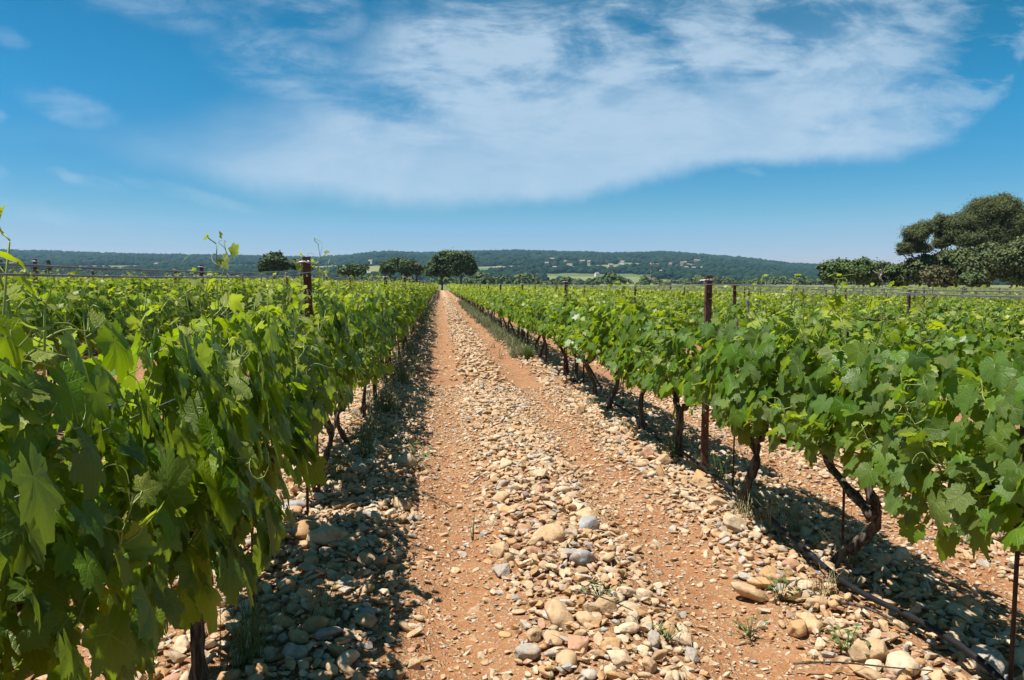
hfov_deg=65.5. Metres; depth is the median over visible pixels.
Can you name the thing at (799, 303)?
grapevine
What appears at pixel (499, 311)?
grapevine
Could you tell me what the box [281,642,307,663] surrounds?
stone
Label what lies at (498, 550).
stone
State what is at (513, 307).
grapevine
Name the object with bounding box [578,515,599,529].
stone
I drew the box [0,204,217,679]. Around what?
grapevine
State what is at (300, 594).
stone
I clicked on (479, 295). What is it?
grapevine
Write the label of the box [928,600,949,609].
stone
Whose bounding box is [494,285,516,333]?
grapevine
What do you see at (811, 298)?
grapevine
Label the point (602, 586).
stone
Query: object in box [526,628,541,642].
stone
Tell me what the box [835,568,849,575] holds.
stone
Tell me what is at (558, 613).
stone
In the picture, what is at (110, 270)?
trellis wire
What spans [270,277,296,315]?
grapevine
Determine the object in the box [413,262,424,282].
russet bush
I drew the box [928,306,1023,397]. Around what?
grapevine
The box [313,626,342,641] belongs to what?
stone
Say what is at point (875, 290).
trellis wire
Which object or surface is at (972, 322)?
grapevine
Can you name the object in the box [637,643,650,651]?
stone
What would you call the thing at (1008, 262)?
scrub tree
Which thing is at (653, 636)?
stone
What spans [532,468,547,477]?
stone
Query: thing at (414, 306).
grapevine
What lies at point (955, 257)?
scrub tree
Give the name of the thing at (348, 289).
grapevine
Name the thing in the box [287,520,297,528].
stone
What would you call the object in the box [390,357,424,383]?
grass tuft
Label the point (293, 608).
stone
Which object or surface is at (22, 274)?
trellis wire
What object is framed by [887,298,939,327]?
grapevine
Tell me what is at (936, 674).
stone
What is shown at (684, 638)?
stone
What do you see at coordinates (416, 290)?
grapevine
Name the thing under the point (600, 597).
twig
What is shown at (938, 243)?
pine tree
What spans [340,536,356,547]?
stone
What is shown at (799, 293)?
trellis wire
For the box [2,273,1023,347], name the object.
vineyard rows
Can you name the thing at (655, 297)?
grapevine
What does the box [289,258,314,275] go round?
holm oak
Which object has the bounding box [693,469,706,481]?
stone
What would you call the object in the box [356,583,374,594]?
stone
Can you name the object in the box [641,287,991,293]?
trellis wire
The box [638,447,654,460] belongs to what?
stone
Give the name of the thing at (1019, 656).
stone
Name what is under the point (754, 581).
stone
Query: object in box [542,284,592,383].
grapevine
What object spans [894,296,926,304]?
grapevine
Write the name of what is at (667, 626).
stone
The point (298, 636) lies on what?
stone
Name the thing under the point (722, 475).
grass tuft
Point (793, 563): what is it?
stone
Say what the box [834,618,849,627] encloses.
stone
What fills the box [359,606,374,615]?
stone
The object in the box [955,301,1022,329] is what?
grapevine
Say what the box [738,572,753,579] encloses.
stone
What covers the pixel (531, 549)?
stone
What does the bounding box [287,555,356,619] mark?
grass tuft
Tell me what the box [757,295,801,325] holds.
grapevine
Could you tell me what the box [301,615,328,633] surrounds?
stone
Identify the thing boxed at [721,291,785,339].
grapevine
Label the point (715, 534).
stone
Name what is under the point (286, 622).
stone
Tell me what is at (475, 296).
grapevine
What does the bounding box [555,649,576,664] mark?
stone
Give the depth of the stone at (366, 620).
2.90 m
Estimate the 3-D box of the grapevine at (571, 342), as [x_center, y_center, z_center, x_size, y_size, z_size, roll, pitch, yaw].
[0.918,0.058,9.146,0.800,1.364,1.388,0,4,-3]
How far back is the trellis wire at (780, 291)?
22.27 m
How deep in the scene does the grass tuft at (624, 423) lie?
7.18 m
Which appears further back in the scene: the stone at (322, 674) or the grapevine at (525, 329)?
the grapevine at (525, 329)
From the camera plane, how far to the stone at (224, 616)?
2.81 m
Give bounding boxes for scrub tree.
[900,250,946,285]
[933,246,975,286]
[953,268,989,287]
[959,241,1005,287]
[982,234,1023,287]
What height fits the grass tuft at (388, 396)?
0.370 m
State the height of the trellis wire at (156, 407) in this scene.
0.023 m
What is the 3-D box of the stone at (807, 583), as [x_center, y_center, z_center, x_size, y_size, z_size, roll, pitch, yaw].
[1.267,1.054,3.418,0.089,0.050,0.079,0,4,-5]
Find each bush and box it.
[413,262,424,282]
[812,256,853,286]
[839,256,879,285]
[866,257,893,287]
[882,262,909,286]
[918,264,958,286]
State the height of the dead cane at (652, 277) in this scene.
0.354 m
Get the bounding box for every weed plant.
[390,441,432,462]
[577,574,620,601]
[652,623,680,642]
[729,611,768,637]
[753,564,821,601]
[805,607,870,652]
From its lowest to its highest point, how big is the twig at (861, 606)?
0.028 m
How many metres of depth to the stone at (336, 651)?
2.63 m
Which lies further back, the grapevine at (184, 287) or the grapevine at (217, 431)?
the grapevine at (184, 287)
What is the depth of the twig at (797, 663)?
2.68 m
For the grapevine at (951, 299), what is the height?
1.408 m
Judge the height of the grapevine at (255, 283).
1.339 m
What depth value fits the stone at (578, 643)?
2.72 m
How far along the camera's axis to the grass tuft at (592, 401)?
8.49 m
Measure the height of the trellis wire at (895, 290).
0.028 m
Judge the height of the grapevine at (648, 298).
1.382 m
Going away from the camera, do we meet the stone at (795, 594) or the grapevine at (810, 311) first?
the stone at (795, 594)
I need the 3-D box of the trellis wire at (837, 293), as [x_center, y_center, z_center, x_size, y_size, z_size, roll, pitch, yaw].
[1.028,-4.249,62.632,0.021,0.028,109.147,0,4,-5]
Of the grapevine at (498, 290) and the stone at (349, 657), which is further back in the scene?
the grapevine at (498, 290)
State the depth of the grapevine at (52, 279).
16.91 m
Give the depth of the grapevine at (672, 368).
5.86 m
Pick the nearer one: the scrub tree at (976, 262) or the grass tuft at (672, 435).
the grass tuft at (672, 435)
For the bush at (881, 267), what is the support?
on the ground at (487, 639)
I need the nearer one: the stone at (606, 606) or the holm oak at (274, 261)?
the stone at (606, 606)
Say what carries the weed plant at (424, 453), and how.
on the ground at (487, 639)
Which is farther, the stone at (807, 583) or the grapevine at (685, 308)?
the grapevine at (685, 308)
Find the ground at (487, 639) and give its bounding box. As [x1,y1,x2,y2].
[3,285,1023,679]
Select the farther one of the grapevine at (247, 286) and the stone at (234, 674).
the grapevine at (247, 286)
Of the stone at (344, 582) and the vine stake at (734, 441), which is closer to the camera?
the stone at (344, 582)
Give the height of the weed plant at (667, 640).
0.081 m
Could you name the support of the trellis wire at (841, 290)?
attached to the trellis post at (635, 294)
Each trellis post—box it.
[30,259,39,285]
[172,268,176,285]
[197,265,204,312]
[286,272,289,319]
[296,257,320,492]
[382,275,388,373]
[520,282,524,342]
[562,280,569,374]
[634,285,635,303]
[699,276,717,474]
[730,283,736,338]
[905,290,911,314]
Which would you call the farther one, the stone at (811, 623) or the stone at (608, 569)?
the stone at (608, 569)
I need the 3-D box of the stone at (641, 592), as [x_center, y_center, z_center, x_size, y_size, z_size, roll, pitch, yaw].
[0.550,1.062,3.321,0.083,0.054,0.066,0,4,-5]
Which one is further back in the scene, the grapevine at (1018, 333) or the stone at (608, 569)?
the grapevine at (1018, 333)
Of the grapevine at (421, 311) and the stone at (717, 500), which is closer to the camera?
the stone at (717, 500)
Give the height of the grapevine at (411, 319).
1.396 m
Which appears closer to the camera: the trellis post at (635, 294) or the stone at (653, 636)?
the stone at (653, 636)
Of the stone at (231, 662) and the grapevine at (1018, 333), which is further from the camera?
the grapevine at (1018, 333)
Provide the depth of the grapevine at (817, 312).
13.42 m
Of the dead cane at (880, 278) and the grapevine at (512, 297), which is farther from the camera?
the grapevine at (512, 297)
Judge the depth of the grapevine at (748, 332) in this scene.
4.43 m
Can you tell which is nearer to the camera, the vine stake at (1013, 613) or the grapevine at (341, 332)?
the vine stake at (1013, 613)
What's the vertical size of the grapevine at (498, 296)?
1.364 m
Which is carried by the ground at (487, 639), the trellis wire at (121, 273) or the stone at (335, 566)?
the stone at (335, 566)
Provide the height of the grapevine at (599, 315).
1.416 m
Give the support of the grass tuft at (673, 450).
on the ground at (487, 639)
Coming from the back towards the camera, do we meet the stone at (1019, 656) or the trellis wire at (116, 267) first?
the trellis wire at (116, 267)
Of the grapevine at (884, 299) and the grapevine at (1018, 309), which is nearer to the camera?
the grapevine at (1018, 309)
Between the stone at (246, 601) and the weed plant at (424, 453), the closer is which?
the stone at (246, 601)
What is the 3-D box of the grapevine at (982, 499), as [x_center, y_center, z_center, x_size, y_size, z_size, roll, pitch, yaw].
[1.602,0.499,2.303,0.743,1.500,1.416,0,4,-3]
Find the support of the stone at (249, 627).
on the ground at (487, 639)
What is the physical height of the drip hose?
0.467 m
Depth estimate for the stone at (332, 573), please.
3.32 m
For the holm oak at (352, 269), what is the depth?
168.12 m
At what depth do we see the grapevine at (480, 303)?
29.05 m
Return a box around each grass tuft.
[204,567,301,670]
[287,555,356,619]
[319,434,360,482]
[342,419,397,458]
[372,376,405,411]
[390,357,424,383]
[467,504,474,540]
[519,344,536,360]
[585,394,600,403]
[615,417,632,427]
[647,421,675,442]
[654,418,691,446]
[662,431,688,457]
[680,448,714,470]
[703,448,740,483]
[721,483,761,520]
[729,465,774,509]
[749,486,795,536]
[759,481,814,531]
[786,551,850,599]
[815,500,878,565]
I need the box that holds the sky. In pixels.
[0,0,1023,264]
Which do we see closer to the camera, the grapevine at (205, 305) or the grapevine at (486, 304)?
the grapevine at (205, 305)
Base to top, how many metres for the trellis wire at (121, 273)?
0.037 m
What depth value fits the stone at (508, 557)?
3.62 m
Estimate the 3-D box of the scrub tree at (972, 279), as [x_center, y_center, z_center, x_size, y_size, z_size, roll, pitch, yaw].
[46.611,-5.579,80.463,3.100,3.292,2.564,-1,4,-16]
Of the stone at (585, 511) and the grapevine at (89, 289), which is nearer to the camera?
the stone at (585, 511)
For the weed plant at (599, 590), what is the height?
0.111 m
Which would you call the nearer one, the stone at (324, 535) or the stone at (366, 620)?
the stone at (366, 620)
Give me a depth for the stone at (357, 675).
2.47 m
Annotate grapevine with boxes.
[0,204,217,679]
[0,269,72,317]
[0,276,38,323]
[0,279,75,371]
[2,268,48,284]
[7,266,124,383]
[41,271,79,287]
[45,269,110,304]
[50,234,326,679]
[72,271,174,397]
[80,277,133,308]
[90,270,154,299]
[112,279,206,344]
[135,272,179,302]
[156,274,187,297]
[158,274,226,334]
[169,231,347,568]
[173,275,187,285]
[181,278,198,292]
[188,276,250,334]
[204,274,267,316]
[213,278,239,292]
[225,278,246,287]
[236,278,277,316]
[241,279,265,286]
[261,238,374,469]
[261,277,292,317]
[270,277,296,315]
[282,276,303,313]
[292,275,324,310]
[313,277,396,443]
[315,282,333,307]
[324,287,345,302]
[331,278,345,296]
[331,283,350,297]
[340,275,393,417]
[349,286,365,306]
[353,275,402,399]
[358,277,415,362]
[364,267,408,383]
[374,279,415,362]
[393,280,416,351]
[395,278,424,341]
[395,282,415,357]
[398,282,418,344]
[401,275,420,336]
[407,278,425,326]
[411,284,426,334]
[418,281,428,322]
[466,285,477,305]
[472,286,484,311]
[476,287,489,314]
[477,286,486,315]
[478,288,489,315]
[481,287,496,320]
[483,286,499,321]
[488,285,503,318]
[488,289,509,325]
[491,287,506,328]
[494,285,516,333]
[495,285,515,333]
[498,286,527,338]
[503,289,533,337]
[505,281,547,344]
[513,288,542,348]
[520,283,556,356]
[522,285,557,363]
[535,284,577,374]
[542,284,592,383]
[553,286,630,395]
[563,291,587,300]
[569,280,647,410]
[571,289,586,301]
[590,288,605,303]
[595,282,698,430]
[603,286,633,303]
[606,288,735,457]
[607,287,644,309]
[639,291,676,319]
[642,290,664,313]
[648,292,672,307]
[653,291,702,326]
[662,292,685,303]
[671,295,697,305]
[678,272,839,511]
[683,291,698,300]
[683,292,719,318]
[691,291,744,336]
[698,295,732,322]
[712,273,1005,568]
[720,291,744,322]
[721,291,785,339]
[731,289,776,308]
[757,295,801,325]
[762,299,829,336]
[772,293,795,310]
[781,295,817,308]
[783,295,828,324]
[794,294,823,301]
[803,293,828,308]
[804,292,898,344]
[811,293,870,330]
[844,293,873,310]
[845,295,924,378]
[848,290,875,301]
[853,295,905,314]
[853,348,1023,678]
[856,296,888,306]
[857,304,982,413]
[870,293,900,305]
[879,294,902,301]
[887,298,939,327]
[888,300,976,344]
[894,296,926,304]
[895,295,946,317]
[918,291,941,303]
[927,297,981,329]
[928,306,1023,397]
[939,292,972,303]
[940,298,1023,354]
[955,298,1018,324]
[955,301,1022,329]
[961,292,1001,304]
[987,294,1023,309]
[989,292,1011,303]
[994,298,1023,314]
[1002,303,1023,326]
[1004,294,1023,304]
[1004,309,1023,353]
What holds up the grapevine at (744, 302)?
on the ground at (487, 639)
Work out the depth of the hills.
1483.24 m
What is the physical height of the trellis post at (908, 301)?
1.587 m
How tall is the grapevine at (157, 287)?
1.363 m
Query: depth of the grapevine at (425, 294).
24.21 m
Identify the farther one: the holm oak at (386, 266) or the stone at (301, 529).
the holm oak at (386, 266)
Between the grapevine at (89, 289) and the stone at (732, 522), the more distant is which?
the grapevine at (89, 289)
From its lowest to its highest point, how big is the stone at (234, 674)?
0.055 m
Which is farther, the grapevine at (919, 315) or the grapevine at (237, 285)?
the grapevine at (237, 285)
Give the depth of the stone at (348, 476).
4.88 m
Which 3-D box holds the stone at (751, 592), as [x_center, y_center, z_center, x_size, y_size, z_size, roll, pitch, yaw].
[0.994,1.052,3.334,0.154,0.073,0.099,2,4,23]
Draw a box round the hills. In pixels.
[8,258,999,284]
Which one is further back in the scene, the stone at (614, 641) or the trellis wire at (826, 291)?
the trellis wire at (826, 291)
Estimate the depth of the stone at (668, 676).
2.54 m
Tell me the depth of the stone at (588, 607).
3.01 m
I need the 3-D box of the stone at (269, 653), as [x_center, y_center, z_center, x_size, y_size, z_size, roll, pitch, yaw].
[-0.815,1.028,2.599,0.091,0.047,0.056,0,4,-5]
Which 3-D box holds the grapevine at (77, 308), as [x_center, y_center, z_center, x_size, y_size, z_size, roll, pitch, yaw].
[-3.792,0.055,6.653,0.774,1.378,1.500,-1,4,-7]
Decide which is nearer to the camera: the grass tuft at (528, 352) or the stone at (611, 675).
the stone at (611, 675)
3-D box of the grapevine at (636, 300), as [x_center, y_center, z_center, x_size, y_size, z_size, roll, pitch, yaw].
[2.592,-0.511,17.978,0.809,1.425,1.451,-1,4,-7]
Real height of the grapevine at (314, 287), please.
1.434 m
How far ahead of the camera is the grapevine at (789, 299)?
21.52 m
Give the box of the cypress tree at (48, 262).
[44,259,51,273]
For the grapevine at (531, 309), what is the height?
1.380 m
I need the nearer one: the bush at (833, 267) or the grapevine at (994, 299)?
the grapevine at (994, 299)
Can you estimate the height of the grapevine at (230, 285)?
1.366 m
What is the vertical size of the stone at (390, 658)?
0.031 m
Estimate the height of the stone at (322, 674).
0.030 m
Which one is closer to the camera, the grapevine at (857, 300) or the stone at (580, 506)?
the stone at (580, 506)
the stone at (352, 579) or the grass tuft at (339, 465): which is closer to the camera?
the stone at (352, 579)
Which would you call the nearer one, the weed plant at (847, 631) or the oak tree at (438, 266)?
the weed plant at (847, 631)
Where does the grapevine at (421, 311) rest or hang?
on the ground at (487, 639)
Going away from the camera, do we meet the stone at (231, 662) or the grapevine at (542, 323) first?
the stone at (231, 662)
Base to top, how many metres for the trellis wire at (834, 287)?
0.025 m
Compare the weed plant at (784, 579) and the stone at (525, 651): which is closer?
the stone at (525, 651)
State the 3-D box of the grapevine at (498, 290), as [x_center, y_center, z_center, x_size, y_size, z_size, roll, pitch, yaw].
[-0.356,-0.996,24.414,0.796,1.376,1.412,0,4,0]
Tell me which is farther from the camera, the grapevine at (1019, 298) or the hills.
the hills
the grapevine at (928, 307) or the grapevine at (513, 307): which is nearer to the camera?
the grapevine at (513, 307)
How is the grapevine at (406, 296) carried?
on the ground at (487, 639)
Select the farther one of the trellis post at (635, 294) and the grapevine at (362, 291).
the grapevine at (362, 291)
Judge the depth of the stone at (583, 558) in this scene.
3.48 m
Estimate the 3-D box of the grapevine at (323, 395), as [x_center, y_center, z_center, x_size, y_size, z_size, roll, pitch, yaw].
[-1.061,0.326,3.368,0.656,1.492,1.427,0,4,-4]
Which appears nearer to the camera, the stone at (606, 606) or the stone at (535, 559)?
the stone at (606, 606)
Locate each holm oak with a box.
[255,250,292,279]
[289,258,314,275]
[336,262,369,277]
[379,257,397,280]
[391,256,419,280]
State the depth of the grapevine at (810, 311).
14.50 m
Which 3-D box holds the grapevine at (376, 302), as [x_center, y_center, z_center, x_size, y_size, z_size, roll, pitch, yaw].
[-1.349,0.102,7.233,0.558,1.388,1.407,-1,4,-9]
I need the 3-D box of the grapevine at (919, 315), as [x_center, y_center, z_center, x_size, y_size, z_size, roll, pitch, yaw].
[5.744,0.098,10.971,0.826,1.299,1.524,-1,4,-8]
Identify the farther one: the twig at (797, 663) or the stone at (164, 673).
the twig at (797, 663)
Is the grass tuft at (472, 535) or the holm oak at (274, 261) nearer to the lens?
the grass tuft at (472, 535)
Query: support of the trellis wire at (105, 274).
attached to the trellis post
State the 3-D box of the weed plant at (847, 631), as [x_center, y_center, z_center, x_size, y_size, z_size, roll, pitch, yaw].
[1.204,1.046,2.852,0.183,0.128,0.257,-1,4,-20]
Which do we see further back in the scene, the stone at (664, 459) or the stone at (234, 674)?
the stone at (664, 459)
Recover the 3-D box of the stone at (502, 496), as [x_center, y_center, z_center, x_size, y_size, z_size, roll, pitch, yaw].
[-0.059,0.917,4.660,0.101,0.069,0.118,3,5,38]
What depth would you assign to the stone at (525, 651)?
2.70 m
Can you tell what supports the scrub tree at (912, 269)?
on the ground at (487, 639)
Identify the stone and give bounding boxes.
[145,666,169,678]
[163,673,181,679]
[173,635,189,648]
[216,669,240,679]
[217,610,231,625]
[225,621,240,634]
[229,653,249,666]
[238,598,257,615]
[241,617,256,634]
[247,672,262,679]
[248,646,276,661]
[257,581,271,592]
[272,615,294,629]
[277,577,295,589]
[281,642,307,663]
[282,499,305,508]
[286,602,302,614]
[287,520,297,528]
[288,629,308,643]
[290,520,320,540]
[297,588,312,601]
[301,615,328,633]
[304,554,318,566]
[306,524,347,545]
[310,669,331,679]
[311,518,337,524]
[313,607,327,616]
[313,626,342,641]
[322,562,342,570]
[326,569,338,581]
[328,645,344,658]
[335,649,359,668]
[336,579,351,586]
[338,473,358,482]
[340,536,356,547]
[342,574,359,585]
[351,671,366,679]
[352,461,366,475]
[354,612,376,628]
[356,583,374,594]
[357,552,374,566]
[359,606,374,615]
[364,458,381,463]
[372,555,387,567]
[372,597,389,604]
[386,654,395,663]
[391,497,412,510]
[395,452,417,466]
[397,619,411,632]
[408,657,439,673]
[479,563,510,576]
[489,541,508,557]
[491,491,512,502]
[500,457,513,468]
[503,552,514,562]
[514,643,540,660]
[526,546,542,554]
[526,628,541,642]
[531,553,541,562]
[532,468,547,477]
[532,523,564,543]
[544,599,574,630]
[544,630,564,645]
[545,631,588,655]
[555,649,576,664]
[569,550,595,566]
[572,499,587,510]
[572,566,588,575]
[575,507,596,518]
[576,611,595,625]
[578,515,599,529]
[582,602,605,613]
[590,585,606,598]
[595,596,646,613]
[599,637,621,654]
[603,566,624,577]
[605,670,629,679]
[607,650,632,668]
[615,586,635,597]
[617,601,639,612]
[618,622,639,634]
[625,613,639,631]
[636,588,653,597]
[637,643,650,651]
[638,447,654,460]
[639,616,650,624]
[642,655,656,673]
[647,629,659,647]
[653,620,662,634]
[654,454,672,464]
[663,624,675,635]
[664,670,684,679]
[674,632,692,645]
[677,622,688,632]
[685,647,698,662]
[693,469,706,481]
[708,496,727,506]
[710,532,720,537]
[719,456,732,461]
[723,513,747,533]
[731,581,768,602]
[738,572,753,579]
[747,577,774,588]
[759,565,776,575]
[773,583,785,592]
[777,587,800,601]
[781,558,799,570]
[787,619,806,637]
[795,605,819,619]
[796,580,818,589]
[804,617,822,633]
[805,595,827,607]
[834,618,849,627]
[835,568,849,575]
[836,626,862,641]
[848,637,888,663]
[853,666,881,679]
[864,659,882,671]
[885,650,919,676]
[890,547,917,562]
[919,669,945,679]
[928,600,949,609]
[946,602,980,624]
[956,595,971,608]
[969,644,1008,676]
[997,618,1018,628]
[997,633,1018,645]
[1013,674,1023,679]
[1014,647,1023,668]
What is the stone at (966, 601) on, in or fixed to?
on the ground at (487, 639)
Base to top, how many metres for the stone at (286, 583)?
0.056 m
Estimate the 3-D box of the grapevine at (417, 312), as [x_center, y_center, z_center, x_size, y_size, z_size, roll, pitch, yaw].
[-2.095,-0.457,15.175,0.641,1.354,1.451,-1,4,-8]
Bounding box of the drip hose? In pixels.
[488,308,1005,679]
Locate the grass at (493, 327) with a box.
[345,299,539,445]
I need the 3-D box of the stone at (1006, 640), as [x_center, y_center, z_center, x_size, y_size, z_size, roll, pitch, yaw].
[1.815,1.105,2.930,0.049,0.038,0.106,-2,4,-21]
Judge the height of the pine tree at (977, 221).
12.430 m
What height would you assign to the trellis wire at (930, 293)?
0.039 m
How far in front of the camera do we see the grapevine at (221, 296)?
11.29 m
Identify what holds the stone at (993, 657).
on the ground at (487, 639)
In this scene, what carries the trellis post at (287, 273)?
on the ground at (487, 639)
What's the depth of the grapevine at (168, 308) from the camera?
8.88 m
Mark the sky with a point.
(797, 131)
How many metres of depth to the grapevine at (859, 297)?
31.55 m
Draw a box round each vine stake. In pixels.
[249,372,254,642]
[303,327,308,515]
[732,318,737,494]
[841,329,848,565]
[1008,425,1023,679]
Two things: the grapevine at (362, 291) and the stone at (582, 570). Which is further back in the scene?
the grapevine at (362, 291)
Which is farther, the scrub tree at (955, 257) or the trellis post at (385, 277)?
the scrub tree at (955, 257)
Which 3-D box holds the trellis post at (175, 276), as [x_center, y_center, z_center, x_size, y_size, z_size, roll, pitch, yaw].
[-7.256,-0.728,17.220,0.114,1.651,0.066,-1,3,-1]
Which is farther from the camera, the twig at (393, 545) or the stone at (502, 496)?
the stone at (502, 496)
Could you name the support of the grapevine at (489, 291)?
on the ground at (487, 639)
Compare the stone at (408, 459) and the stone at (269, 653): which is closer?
the stone at (269, 653)
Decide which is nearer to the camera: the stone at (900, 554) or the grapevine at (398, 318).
the stone at (900, 554)
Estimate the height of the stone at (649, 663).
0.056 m
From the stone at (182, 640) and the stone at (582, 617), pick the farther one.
the stone at (582, 617)
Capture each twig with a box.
[378,528,399,555]
[424,493,451,506]
[572,590,632,610]
[793,661,932,670]
[830,598,894,620]
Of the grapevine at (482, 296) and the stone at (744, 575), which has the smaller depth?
the stone at (744, 575)
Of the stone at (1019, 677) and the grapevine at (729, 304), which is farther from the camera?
the grapevine at (729, 304)
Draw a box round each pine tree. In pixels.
[893,219,939,286]
[928,211,956,286]
[939,191,1023,286]
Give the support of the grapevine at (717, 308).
on the ground at (487, 639)
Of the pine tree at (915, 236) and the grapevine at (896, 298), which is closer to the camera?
the grapevine at (896, 298)
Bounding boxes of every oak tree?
[421,247,459,289]
[442,250,478,283]
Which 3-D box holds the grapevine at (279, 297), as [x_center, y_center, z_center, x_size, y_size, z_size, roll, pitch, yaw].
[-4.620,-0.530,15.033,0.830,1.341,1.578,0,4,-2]
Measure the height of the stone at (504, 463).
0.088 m
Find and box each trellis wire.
[0,262,331,278]
[0,263,430,283]
[0,265,228,275]
[0,271,255,278]
[0,272,426,283]
[11,269,366,281]
[18,266,352,280]
[28,270,300,279]
[57,334,325,452]
[471,284,1023,296]
[489,284,1023,291]
[506,285,950,295]
[510,285,999,295]
[519,285,1004,294]
[534,286,1011,298]
[543,286,1012,297]
[570,287,966,296]
[588,286,1022,293]
[603,286,1008,292]
[613,286,1023,292]
[624,369,1022,552]
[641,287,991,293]
[654,286,1019,290]
[665,288,1015,295]
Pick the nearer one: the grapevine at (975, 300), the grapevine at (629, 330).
the grapevine at (629, 330)
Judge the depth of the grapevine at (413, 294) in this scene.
15.95 m
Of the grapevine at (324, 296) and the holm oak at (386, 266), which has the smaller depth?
the grapevine at (324, 296)
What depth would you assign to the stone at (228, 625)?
2.74 m
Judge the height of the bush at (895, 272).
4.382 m
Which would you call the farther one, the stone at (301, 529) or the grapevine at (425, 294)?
the grapevine at (425, 294)
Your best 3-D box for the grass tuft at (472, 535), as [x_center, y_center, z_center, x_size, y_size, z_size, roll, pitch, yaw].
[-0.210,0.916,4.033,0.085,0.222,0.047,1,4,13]
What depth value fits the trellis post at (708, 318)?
5.35 m
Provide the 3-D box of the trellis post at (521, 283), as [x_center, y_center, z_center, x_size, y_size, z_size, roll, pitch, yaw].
[0.219,-0.460,17.278,0.114,1.579,0.066,0,3,-3]
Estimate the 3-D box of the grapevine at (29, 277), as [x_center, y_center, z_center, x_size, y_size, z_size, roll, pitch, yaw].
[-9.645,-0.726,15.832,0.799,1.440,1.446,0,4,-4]
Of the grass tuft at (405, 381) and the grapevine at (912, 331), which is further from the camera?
the grass tuft at (405, 381)
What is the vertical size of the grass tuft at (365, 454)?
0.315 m
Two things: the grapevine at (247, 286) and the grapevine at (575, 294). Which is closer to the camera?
the grapevine at (247, 286)
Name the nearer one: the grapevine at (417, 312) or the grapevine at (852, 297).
the grapevine at (417, 312)
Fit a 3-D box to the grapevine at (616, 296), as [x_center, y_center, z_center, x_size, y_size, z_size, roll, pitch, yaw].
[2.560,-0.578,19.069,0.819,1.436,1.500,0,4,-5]
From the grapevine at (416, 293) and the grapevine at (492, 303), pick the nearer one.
the grapevine at (416, 293)
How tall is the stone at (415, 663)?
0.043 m
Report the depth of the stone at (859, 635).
2.94 m
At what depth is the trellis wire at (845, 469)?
3.55 m
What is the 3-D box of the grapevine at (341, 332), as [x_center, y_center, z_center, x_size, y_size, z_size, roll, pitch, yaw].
[-1.161,0.172,4.853,0.690,1.553,1.386,-1,4,-8]
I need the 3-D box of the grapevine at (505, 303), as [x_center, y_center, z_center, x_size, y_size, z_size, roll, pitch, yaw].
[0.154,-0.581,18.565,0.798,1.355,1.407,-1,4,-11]
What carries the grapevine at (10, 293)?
on the ground at (487, 639)
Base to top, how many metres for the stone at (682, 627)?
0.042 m
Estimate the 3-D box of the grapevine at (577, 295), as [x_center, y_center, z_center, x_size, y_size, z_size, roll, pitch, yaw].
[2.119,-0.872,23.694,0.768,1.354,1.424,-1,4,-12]
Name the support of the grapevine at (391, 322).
on the ground at (487, 639)
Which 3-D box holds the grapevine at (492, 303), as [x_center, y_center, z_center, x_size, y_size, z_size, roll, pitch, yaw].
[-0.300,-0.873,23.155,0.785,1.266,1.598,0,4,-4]
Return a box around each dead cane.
[650,263,664,290]
[746,298,770,319]
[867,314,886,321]
[874,269,894,304]
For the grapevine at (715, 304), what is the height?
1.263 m
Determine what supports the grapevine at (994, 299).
on the ground at (487, 639)
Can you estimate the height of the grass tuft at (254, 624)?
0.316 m
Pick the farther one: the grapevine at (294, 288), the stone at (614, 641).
the grapevine at (294, 288)
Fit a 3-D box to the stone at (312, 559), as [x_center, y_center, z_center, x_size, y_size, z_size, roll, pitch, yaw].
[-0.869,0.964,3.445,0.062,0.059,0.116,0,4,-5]
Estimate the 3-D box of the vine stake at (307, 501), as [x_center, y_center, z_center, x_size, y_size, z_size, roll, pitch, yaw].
[-1.076,0.457,4.167,0.014,1.056,0.026,0,4,-5]
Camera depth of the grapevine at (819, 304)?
19.28 m
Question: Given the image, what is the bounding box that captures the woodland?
[108,271,995,285]
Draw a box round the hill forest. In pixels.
[0,249,1021,284]
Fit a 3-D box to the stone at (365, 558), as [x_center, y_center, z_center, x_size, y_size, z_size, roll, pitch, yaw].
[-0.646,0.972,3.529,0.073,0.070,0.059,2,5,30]
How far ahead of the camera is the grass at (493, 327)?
14.36 m
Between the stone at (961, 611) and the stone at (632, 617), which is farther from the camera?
the stone at (961, 611)
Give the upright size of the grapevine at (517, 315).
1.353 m
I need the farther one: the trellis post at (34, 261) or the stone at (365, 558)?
the trellis post at (34, 261)
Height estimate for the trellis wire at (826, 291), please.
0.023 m
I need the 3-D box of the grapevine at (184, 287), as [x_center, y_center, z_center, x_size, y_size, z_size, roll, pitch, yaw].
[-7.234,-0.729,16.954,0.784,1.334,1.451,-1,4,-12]
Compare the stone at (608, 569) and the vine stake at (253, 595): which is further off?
the stone at (608, 569)
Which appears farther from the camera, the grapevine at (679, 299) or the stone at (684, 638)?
the grapevine at (679, 299)
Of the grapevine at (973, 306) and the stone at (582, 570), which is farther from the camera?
the grapevine at (973, 306)
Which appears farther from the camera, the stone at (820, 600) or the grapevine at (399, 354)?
the grapevine at (399, 354)
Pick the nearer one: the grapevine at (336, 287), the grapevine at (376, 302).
the grapevine at (376, 302)
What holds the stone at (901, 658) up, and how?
on the ground at (487, 639)
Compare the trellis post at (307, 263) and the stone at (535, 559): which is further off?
the trellis post at (307, 263)
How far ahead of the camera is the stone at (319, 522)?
3.93 m

